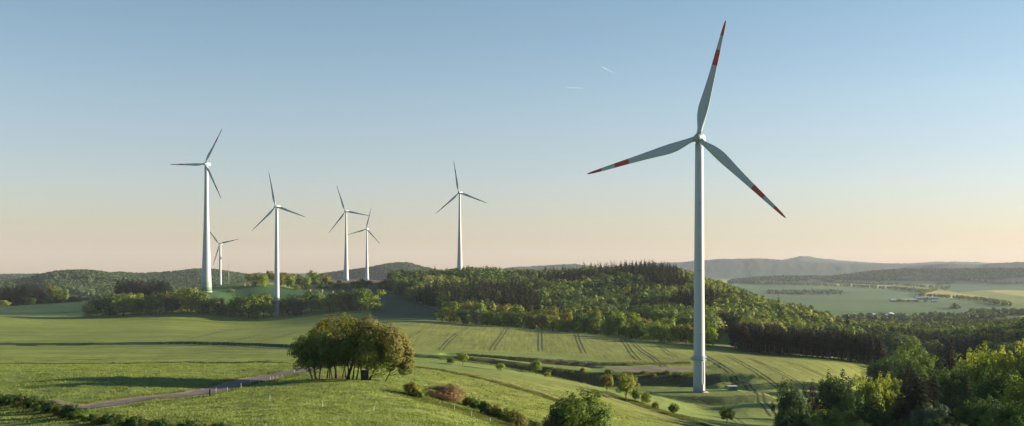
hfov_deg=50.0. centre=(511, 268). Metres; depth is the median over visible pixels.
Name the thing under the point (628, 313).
broadleaf tree
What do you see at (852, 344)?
spruce tree
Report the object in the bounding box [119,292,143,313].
broadleaf tree
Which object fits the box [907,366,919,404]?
spruce tree
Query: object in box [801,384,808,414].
spruce tree
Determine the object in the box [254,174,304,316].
wind turbine
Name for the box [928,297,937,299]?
barn
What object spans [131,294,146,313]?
broadleaf tree
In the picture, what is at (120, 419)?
hedge shrub
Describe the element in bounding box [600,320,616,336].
broadleaf tree
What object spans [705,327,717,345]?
broadleaf tree
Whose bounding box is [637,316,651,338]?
broadleaf tree
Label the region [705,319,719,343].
broadleaf tree
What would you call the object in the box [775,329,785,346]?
spruce tree
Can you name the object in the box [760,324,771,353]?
spruce tree
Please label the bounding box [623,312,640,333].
broadleaf tree
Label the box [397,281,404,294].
broadleaf tree
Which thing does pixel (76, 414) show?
hedge shrub
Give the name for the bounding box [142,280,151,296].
spruce tree
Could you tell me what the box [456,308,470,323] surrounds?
broadleaf tree
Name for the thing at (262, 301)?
broadleaf tree
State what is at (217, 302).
broadleaf tree
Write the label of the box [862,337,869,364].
spruce tree
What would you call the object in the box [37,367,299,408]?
road verge
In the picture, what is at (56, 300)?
spruce tree
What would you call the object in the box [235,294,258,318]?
broadleaf tree
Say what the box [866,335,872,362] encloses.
spruce tree
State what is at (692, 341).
broadleaf tree
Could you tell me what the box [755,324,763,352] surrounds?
spruce tree
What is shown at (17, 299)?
spruce tree
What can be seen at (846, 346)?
spruce tree
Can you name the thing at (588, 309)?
broadleaf tree
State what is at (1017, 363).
broadleaf tree
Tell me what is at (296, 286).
broadleaf tree
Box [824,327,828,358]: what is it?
spruce tree
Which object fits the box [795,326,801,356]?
spruce tree
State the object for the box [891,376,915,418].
spruce tree
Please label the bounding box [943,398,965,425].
spruce tree
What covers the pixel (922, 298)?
barn
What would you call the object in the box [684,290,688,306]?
spruce tree
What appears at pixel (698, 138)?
wind turbine
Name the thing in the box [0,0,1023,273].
sky
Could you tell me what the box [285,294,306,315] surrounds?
broadleaf tree
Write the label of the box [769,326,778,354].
spruce tree
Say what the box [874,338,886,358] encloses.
spruce tree
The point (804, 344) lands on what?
spruce tree
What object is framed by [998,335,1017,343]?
broadleaf tree
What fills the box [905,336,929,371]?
broadleaf tree
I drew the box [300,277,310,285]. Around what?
broadleaf tree
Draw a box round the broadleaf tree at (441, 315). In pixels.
[435,307,449,320]
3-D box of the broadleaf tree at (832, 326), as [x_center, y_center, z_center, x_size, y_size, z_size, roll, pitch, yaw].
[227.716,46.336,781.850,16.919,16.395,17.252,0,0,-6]
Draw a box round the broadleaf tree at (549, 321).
[544,315,559,330]
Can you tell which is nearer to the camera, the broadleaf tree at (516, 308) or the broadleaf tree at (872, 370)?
the broadleaf tree at (872, 370)
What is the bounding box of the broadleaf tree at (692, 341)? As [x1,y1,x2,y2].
[687,329,693,344]
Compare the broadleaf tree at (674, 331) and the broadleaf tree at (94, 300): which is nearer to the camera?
the broadleaf tree at (674, 331)
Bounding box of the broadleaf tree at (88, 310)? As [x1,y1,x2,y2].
[80,304,99,317]
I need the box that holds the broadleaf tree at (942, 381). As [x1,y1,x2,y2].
[930,367,954,402]
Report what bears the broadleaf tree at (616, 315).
on the ground at (49, 324)
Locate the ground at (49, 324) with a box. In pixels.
[0,279,1023,425]
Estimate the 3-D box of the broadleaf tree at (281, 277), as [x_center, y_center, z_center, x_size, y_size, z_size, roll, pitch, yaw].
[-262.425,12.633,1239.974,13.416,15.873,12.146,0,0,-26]
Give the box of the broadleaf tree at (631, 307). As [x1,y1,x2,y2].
[628,305,638,310]
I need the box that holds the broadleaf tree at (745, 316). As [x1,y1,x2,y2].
[735,314,753,322]
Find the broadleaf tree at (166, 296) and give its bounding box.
[158,293,173,309]
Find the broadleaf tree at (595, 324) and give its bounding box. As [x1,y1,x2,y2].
[586,314,604,333]
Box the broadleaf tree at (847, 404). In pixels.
[831,390,870,422]
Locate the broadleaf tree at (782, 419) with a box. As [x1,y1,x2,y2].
[771,406,803,425]
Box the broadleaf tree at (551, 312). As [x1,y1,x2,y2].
[543,305,558,326]
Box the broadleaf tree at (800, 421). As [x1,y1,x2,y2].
[791,411,817,425]
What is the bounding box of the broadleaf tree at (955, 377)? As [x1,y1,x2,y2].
[942,361,974,398]
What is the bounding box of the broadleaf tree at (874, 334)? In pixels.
[869,330,882,339]
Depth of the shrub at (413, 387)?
142.88 m
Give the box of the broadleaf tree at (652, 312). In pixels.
[643,308,659,320]
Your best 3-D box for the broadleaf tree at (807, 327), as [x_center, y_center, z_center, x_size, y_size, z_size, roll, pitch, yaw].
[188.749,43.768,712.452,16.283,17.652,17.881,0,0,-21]
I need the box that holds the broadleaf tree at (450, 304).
[440,301,459,319]
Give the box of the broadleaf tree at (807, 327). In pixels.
[797,323,811,330]
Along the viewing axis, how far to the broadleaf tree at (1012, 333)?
739.80 m
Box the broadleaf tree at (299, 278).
[296,274,304,282]
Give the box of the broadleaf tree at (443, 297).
[440,295,448,307]
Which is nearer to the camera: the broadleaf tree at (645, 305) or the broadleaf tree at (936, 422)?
the broadleaf tree at (936, 422)
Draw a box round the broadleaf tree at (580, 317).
[568,313,586,332]
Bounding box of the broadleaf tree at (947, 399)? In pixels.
[935,383,975,425]
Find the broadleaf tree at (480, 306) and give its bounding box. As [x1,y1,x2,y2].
[472,299,487,324]
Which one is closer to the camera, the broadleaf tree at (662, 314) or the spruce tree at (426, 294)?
the broadleaf tree at (662, 314)
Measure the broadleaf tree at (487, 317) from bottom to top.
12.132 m
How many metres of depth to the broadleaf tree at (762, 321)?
707.68 m
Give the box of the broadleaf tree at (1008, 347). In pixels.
[1003,343,1018,354]
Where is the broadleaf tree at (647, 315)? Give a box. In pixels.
[638,310,655,321]
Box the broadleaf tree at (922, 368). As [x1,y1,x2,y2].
[891,351,947,390]
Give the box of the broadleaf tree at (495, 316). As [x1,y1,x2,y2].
[488,311,504,325]
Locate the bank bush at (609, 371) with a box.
[604,369,613,373]
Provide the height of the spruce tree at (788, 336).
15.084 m
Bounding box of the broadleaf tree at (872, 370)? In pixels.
[867,356,901,385]
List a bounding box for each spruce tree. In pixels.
[0,284,15,305]
[11,283,21,304]
[12,284,27,303]
[17,282,34,304]
[32,285,40,303]
[35,292,56,303]
[52,298,66,302]
[66,296,81,301]
[111,279,124,296]
[121,277,128,293]
[127,279,138,294]
[134,279,142,292]
[137,280,146,294]
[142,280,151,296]
[148,278,156,295]
[150,279,160,294]
[156,281,169,293]
[165,281,173,292]
[415,285,422,301]
[422,282,429,304]
[429,283,436,305]
[435,285,439,305]
[448,290,453,302]
[457,290,462,310]
[518,294,522,306]
[535,297,539,326]
[631,266,635,275]
[679,287,683,303]
[683,273,688,286]
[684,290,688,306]
[709,287,715,301]
[715,287,719,299]
[727,319,733,346]
[730,325,737,349]
[737,323,748,350]
[739,325,749,351]
[748,327,757,352]
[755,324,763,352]
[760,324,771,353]
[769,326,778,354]
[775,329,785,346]
[778,332,786,355]
[784,329,795,355]
[793,327,801,346]
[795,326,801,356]
[797,330,809,356]
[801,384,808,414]
[806,328,817,356]
[808,378,819,414]
[815,331,826,357]
[817,377,824,412]
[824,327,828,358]
[825,328,835,358]
[834,328,840,359]
[835,331,841,359]
[838,332,845,360]
[842,332,851,361]
[847,331,853,360]
[848,335,858,362]
[851,333,863,362]
[861,371,870,391]
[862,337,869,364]
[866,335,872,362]
[872,338,885,359]
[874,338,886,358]
[875,365,881,382]
[884,363,897,418]
[889,398,911,425]
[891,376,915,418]
[896,364,905,404]
[900,367,934,424]
[902,360,914,383]
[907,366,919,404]
[919,375,931,400]
[922,370,943,405]
[930,353,943,380]
[934,334,940,351]
[934,341,945,373]
[940,350,956,378]
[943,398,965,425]
[944,342,953,359]
[946,341,955,369]
[953,335,959,358]
[953,375,973,422]
[957,337,965,359]
[961,338,970,358]
[968,340,977,360]
[975,332,980,346]
[978,333,986,352]
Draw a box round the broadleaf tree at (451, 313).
[444,305,460,321]
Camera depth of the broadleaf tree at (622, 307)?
852.15 m
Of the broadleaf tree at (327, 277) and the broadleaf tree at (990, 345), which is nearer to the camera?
the broadleaf tree at (990, 345)
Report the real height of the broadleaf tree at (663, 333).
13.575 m
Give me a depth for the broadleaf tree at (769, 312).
865.20 m
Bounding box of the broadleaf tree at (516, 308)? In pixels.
[507,304,524,326]
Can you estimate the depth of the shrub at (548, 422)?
149.55 m
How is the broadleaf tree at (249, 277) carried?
on the ground at (49, 324)
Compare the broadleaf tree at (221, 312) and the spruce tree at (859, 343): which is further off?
the broadleaf tree at (221, 312)
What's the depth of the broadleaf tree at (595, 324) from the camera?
710.26 m
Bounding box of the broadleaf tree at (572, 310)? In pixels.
[565,306,575,315]
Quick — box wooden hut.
[360,370,368,380]
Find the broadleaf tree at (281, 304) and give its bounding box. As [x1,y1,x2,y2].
[279,297,288,312]
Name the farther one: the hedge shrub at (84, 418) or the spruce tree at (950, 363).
the spruce tree at (950, 363)
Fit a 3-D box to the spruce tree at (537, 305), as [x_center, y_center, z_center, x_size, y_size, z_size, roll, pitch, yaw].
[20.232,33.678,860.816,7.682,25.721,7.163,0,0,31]
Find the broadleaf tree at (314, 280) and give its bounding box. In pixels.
[310,276,320,284]
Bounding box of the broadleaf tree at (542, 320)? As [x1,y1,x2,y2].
[535,313,549,329]
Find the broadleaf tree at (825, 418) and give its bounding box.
[803,406,858,425]
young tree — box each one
[446,356,454,362]
[457,352,468,362]
[496,363,504,370]
[530,359,541,370]
[599,373,613,388]
[613,372,638,401]
[629,389,641,399]
[640,391,651,402]
[651,401,659,407]
[668,403,679,413]
[718,405,735,422]
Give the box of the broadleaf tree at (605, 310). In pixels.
[598,306,615,330]
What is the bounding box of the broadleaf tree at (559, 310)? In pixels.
[553,306,565,320]
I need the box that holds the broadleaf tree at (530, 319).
[523,312,536,328]
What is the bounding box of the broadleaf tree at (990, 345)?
[983,340,996,351]
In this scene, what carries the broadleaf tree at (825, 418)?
on the ground at (49, 324)
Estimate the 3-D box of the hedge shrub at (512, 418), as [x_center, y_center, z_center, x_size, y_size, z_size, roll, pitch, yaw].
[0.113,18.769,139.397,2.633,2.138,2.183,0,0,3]
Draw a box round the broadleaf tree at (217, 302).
[210,297,224,315]
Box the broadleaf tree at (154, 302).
[141,291,166,314]
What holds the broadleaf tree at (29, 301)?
on the ground at (49, 324)
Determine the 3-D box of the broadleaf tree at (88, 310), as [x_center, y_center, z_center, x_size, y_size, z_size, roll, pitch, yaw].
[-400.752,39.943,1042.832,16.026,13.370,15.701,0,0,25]
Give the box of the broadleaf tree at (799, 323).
[793,320,805,329]
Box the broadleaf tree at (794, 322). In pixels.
[790,319,802,325]
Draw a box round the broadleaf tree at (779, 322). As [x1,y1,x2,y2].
[769,321,787,330]
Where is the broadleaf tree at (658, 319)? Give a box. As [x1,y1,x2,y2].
[648,317,667,323]
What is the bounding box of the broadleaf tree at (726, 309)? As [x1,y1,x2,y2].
[717,306,729,328]
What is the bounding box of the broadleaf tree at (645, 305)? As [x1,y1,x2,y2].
[640,303,654,309]
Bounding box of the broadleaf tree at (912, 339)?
[900,336,921,352]
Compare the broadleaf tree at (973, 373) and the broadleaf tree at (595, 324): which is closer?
the broadleaf tree at (973, 373)
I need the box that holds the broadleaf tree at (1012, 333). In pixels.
[1005,329,1021,339]
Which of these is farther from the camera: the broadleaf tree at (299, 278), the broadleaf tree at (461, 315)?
the broadleaf tree at (299, 278)
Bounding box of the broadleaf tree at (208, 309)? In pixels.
[201,298,216,314]
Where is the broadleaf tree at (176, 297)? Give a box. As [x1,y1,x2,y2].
[166,288,186,310]
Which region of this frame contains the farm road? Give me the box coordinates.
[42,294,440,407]
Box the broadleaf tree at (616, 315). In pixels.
[611,312,628,335]
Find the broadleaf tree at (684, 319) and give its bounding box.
[675,314,691,326]
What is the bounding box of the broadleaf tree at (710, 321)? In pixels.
[689,314,719,335]
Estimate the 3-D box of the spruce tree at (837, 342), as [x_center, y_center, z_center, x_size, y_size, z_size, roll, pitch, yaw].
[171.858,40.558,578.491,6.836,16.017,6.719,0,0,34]
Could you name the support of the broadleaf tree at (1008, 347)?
on the ground at (49, 324)
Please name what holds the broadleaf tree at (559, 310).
on the ground at (49, 324)
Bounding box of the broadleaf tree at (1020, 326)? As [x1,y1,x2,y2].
[1011,323,1023,330]
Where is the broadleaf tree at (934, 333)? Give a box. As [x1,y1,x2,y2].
[929,328,946,336]
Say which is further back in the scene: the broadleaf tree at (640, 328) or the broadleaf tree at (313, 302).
the broadleaf tree at (313, 302)
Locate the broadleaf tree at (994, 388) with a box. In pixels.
[967,365,1023,408]
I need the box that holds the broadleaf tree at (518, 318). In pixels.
[507,311,526,326]
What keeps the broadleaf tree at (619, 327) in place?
on the ground at (49, 324)
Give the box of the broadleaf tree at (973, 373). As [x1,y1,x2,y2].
[961,340,1007,395]
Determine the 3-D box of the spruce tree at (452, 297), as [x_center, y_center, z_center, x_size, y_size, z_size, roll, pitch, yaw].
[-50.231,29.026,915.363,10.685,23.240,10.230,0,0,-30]
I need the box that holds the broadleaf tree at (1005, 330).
[996,328,1013,334]
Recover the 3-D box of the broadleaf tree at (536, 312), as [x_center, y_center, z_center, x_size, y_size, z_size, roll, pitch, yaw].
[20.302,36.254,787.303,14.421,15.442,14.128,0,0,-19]
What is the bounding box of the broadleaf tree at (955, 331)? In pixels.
[953,328,970,336]
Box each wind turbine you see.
[170,130,221,291]
[210,232,237,284]
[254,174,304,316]
[330,187,368,280]
[348,210,379,279]
[438,164,485,269]
[587,20,785,392]
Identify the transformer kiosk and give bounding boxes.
[727,385,737,390]
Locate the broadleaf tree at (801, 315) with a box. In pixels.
[799,313,814,321]
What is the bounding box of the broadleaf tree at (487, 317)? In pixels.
[478,310,492,325]
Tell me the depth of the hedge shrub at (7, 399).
130.60 m
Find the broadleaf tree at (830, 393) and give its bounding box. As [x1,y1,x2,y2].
[813,369,855,414]
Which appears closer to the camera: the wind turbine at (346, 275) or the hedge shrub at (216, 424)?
the hedge shrub at (216, 424)
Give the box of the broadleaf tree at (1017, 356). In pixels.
[1006,345,1023,361]
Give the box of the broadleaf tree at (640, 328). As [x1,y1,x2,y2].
[632,321,649,339]
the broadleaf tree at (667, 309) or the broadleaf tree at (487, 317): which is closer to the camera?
the broadleaf tree at (667, 309)
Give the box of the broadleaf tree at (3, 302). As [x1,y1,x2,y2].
[0,300,10,305]
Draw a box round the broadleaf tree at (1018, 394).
[998,373,1023,414]
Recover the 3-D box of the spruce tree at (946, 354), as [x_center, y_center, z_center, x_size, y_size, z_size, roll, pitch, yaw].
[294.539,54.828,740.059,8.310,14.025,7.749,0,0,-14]
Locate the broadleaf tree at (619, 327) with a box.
[610,315,626,336]
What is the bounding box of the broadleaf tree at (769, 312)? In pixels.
[766,308,775,316]
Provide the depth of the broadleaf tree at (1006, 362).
195.92 m
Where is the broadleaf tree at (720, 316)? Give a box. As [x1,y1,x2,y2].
[712,311,726,328]
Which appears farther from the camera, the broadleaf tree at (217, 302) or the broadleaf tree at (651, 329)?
the broadleaf tree at (217, 302)
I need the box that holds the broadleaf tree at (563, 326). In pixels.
[557,318,572,331]
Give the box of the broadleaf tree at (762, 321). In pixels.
[752,317,769,324]
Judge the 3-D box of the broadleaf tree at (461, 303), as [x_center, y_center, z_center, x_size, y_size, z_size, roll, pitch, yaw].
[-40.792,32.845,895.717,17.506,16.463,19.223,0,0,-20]
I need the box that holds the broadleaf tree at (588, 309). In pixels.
[578,306,597,315]
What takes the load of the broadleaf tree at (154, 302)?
on the ground at (49, 324)
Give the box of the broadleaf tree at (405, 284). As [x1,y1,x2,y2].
[401,281,409,293]
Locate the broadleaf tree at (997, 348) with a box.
[994,343,1014,352]
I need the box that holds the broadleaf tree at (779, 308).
[769,304,785,311]
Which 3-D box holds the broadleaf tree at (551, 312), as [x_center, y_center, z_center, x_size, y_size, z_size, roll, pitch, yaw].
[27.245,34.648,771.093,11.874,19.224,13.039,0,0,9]
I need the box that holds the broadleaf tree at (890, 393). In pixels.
[870,371,904,418]
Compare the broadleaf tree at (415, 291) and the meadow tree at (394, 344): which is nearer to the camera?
the meadow tree at (394, 344)
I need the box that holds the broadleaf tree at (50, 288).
[46,284,56,300]
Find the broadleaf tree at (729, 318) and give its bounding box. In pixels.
[721,309,737,331]
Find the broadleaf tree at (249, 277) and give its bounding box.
[245,274,253,280]
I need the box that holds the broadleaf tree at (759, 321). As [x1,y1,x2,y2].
[752,320,764,328]
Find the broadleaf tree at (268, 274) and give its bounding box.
[266,271,273,279]
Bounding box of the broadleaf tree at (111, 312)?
[106,302,121,314]
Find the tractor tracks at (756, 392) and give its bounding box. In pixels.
[151,325,822,423]
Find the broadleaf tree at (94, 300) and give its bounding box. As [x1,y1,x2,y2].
[86,297,106,314]
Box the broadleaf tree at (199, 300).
[188,290,209,312]
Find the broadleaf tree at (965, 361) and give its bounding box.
[950,348,985,380]
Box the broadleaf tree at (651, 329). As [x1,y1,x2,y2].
[643,320,661,340]
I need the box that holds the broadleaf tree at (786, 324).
[778,319,799,331]
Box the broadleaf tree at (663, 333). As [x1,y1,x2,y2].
[654,322,671,342]
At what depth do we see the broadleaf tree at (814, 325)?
728.88 m
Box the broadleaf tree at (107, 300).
[98,293,120,315]
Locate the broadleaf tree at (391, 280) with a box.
[387,276,396,290]
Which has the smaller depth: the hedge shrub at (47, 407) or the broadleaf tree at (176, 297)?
the hedge shrub at (47, 407)
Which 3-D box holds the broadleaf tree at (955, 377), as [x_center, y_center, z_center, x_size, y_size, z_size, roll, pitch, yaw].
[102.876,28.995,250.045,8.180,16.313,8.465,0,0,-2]
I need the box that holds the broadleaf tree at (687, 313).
[682,309,693,318]
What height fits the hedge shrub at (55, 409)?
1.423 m
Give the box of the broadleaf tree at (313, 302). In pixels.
[302,289,322,311]
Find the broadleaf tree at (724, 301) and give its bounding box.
[717,297,728,305]
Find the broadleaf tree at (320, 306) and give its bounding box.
[316,294,327,309]
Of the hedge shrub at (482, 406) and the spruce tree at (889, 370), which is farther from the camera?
the spruce tree at (889, 370)
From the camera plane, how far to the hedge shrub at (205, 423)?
82.88 m
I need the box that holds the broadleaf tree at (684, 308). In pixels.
[676,306,693,311]
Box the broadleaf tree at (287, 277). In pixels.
[283,274,295,283]
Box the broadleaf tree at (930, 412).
[907,400,951,425]
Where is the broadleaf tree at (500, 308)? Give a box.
[493,304,510,325]
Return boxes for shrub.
[0,394,22,406]
[12,394,31,407]
[22,395,40,407]
[30,398,49,411]
[40,400,62,413]
[50,404,67,415]
[57,404,81,418]
[67,407,95,420]
[79,413,101,422]
[90,414,101,424]
[101,412,121,424]
[111,413,131,425]
[121,415,145,425]
[137,419,152,425]
[147,418,170,425]
[177,419,195,425]
[196,422,210,425]
[210,421,230,425]
[402,380,420,395]
[413,391,424,397]
[422,383,468,402]
[461,396,472,405]
[467,398,479,408]
[476,400,491,413]
[484,405,502,416]
[495,407,511,420]
[503,408,522,423]
[514,414,528,425]
[526,420,541,425]
[541,416,554,425]
[548,404,572,425]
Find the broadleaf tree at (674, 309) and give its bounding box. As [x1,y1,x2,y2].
[668,307,678,315]
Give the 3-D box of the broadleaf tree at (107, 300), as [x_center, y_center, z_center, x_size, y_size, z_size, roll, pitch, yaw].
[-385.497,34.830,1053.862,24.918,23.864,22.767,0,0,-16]
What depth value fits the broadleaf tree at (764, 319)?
736.11 m
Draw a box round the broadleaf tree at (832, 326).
[824,323,840,329]
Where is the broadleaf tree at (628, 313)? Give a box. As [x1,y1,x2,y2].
[624,311,638,331]
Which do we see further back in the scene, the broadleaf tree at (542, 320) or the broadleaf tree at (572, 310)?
the broadleaf tree at (572, 310)
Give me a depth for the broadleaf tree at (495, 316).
795.14 m
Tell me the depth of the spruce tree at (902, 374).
309.62 m
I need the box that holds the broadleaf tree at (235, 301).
[227,294,243,313]
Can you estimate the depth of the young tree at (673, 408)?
286.21 m
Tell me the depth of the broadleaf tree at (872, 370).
398.39 m
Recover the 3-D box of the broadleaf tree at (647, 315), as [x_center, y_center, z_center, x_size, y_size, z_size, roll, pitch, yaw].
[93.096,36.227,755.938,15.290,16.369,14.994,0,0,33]
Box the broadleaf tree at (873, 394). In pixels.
[845,371,885,412]
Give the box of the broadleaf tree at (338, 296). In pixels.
[328,289,349,310]
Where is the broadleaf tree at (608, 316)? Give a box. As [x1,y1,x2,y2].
[604,312,613,321]
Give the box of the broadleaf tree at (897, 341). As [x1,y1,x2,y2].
[882,331,909,350]
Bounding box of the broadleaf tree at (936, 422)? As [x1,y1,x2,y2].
[922,417,966,425]
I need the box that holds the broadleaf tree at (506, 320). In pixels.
[495,312,515,326]
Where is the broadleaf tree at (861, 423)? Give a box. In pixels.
[854,420,870,425]
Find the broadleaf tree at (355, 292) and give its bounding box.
[350,287,369,309]
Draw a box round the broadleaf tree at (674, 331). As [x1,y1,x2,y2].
[664,324,685,343]
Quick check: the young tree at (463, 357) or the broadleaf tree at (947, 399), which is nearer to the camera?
the broadleaf tree at (947, 399)
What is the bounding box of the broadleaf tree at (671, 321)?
[661,316,676,340]
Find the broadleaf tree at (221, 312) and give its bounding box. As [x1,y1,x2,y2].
[216,304,231,315]
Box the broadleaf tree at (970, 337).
[968,332,985,343]
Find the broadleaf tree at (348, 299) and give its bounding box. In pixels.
[340,292,358,309]
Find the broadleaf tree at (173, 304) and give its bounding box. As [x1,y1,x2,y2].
[163,298,179,312]
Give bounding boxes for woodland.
[0,262,1023,321]
[386,259,1023,368]
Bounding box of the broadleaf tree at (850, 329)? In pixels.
[845,327,857,337]
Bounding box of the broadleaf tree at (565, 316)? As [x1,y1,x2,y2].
[558,309,572,331]
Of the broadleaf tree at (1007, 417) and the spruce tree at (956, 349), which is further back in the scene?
the spruce tree at (956, 349)
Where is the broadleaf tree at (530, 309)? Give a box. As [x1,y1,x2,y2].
[528,304,542,311]
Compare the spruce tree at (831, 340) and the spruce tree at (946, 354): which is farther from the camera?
the spruce tree at (946, 354)
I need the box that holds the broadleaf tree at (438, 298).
[434,291,450,306]
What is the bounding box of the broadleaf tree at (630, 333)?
[621,320,639,338]
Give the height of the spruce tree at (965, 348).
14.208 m
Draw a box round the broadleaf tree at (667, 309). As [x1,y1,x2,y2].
[658,308,676,315]
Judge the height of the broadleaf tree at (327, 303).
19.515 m
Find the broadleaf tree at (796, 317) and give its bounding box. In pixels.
[787,315,801,321]
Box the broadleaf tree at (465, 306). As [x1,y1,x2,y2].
[458,301,474,323]
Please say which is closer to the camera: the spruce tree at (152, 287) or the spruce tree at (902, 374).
the spruce tree at (902, 374)
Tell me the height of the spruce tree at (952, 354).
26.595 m
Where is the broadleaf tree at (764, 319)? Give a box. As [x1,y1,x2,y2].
[752,316,770,322]
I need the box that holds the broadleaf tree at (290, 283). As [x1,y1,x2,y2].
[286,279,294,288]
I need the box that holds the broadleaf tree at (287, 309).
[280,299,292,313]
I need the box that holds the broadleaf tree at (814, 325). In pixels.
[810,321,819,329]
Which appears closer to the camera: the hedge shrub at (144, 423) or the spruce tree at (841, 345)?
the hedge shrub at (144, 423)
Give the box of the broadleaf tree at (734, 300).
[728,296,740,303]
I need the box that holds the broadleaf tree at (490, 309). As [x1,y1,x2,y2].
[483,301,495,322]
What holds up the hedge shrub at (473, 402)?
on the ground at (49, 324)
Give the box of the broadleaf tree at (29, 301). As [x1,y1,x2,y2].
[22,297,36,304]
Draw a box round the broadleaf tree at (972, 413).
[951,394,1004,425]
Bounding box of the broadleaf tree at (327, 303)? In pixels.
[319,293,338,311]
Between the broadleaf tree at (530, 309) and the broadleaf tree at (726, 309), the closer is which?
the broadleaf tree at (726, 309)
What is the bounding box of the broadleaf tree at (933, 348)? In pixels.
[925,339,944,356]
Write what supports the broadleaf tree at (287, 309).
on the ground at (49, 324)
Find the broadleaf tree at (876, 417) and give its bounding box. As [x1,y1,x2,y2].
[849,401,896,425]
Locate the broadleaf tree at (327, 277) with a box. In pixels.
[319,274,330,281]
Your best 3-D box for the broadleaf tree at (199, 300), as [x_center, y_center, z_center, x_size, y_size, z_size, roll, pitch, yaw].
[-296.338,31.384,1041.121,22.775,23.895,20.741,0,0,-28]
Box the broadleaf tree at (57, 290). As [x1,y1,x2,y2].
[51,287,61,299]
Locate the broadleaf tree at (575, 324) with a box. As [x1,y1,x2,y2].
[567,315,586,332]
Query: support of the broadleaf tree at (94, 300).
on the ground at (49, 324)
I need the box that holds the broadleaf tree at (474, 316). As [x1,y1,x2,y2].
[465,309,481,324]
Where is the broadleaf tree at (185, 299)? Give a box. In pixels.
[177,287,199,312]
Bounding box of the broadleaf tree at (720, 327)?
[707,316,727,338]
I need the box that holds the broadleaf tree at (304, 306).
[295,295,309,312]
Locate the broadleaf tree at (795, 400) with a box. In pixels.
[770,378,810,422]
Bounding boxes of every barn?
[914,297,927,299]
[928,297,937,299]
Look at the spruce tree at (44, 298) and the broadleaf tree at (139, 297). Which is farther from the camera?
the spruce tree at (44, 298)
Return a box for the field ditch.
[0,342,475,377]
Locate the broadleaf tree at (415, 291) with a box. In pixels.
[409,287,422,299]
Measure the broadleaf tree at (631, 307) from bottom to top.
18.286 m
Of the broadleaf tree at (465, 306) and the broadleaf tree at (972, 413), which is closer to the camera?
the broadleaf tree at (972, 413)
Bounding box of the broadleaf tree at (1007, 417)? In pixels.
[977,399,1023,425]
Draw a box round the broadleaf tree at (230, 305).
[221,301,236,316]
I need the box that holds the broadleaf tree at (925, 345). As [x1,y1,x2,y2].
[914,340,930,353]
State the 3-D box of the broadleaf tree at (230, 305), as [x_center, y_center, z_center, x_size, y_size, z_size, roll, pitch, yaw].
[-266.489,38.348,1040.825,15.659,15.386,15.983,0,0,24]
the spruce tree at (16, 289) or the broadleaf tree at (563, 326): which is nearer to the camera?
the broadleaf tree at (563, 326)
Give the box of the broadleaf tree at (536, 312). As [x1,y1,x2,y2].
[531,309,548,327]
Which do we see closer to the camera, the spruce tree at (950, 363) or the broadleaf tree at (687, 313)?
the spruce tree at (950, 363)
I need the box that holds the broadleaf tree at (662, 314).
[653,310,667,319]
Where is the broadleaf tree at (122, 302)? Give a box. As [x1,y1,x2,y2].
[110,293,137,315]
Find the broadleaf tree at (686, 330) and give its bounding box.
[676,323,693,344]
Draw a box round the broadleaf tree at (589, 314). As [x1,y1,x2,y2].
[585,309,601,331]
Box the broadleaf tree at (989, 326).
[981,322,1000,329]
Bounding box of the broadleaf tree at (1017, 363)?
[1013,356,1023,384]
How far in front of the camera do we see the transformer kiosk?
379.31 m
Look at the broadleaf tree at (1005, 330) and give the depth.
769.89 m
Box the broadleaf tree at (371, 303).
[355,288,385,310]
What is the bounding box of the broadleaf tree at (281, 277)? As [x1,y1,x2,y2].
[273,274,285,285]
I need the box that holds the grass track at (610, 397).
[422,366,699,425]
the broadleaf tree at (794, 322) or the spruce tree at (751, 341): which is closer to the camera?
the spruce tree at (751, 341)
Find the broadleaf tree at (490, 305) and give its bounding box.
[485,303,495,312]
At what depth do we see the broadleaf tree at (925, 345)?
740.35 m
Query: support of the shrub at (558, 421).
on the ground at (49, 324)
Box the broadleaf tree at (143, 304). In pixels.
[138,299,149,311]
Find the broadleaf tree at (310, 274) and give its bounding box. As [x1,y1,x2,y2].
[305,270,318,282]
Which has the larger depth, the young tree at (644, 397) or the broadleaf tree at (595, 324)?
the broadleaf tree at (595, 324)
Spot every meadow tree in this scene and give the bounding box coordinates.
[286,329,349,378]
[307,311,364,378]
[328,314,396,379]
[354,320,413,379]
[385,346,415,380]
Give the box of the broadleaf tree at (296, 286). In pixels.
[292,284,299,289]
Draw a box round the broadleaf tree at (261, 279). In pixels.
[255,274,268,286]
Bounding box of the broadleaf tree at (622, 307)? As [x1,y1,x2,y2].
[613,304,626,310]
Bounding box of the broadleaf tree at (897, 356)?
[887,345,917,366]
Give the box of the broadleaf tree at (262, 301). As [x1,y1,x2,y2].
[250,293,277,317]
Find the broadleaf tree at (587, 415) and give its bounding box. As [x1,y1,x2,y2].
[549,386,614,425]
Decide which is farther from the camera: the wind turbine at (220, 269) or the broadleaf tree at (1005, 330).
the wind turbine at (220, 269)
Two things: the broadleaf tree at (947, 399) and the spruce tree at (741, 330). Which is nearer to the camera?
the broadleaf tree at (947, 399)
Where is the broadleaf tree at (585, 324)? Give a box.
[578,316,591,333]
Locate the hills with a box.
[0,256,1023,310]
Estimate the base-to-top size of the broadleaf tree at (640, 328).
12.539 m
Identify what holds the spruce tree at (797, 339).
on the ground at (49, 324)
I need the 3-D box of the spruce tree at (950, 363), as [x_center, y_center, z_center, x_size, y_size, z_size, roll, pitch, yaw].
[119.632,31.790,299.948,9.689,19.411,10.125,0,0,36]
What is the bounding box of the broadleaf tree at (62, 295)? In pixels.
[56,289,69,302]
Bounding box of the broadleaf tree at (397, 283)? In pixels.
[393,278,402,292]
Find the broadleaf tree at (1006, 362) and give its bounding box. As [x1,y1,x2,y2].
[986,338,1023,389]
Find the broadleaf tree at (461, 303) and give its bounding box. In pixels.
[454,300,468,317]
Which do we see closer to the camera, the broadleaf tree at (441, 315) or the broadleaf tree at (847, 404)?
the broadleaf tree at (847, 404)

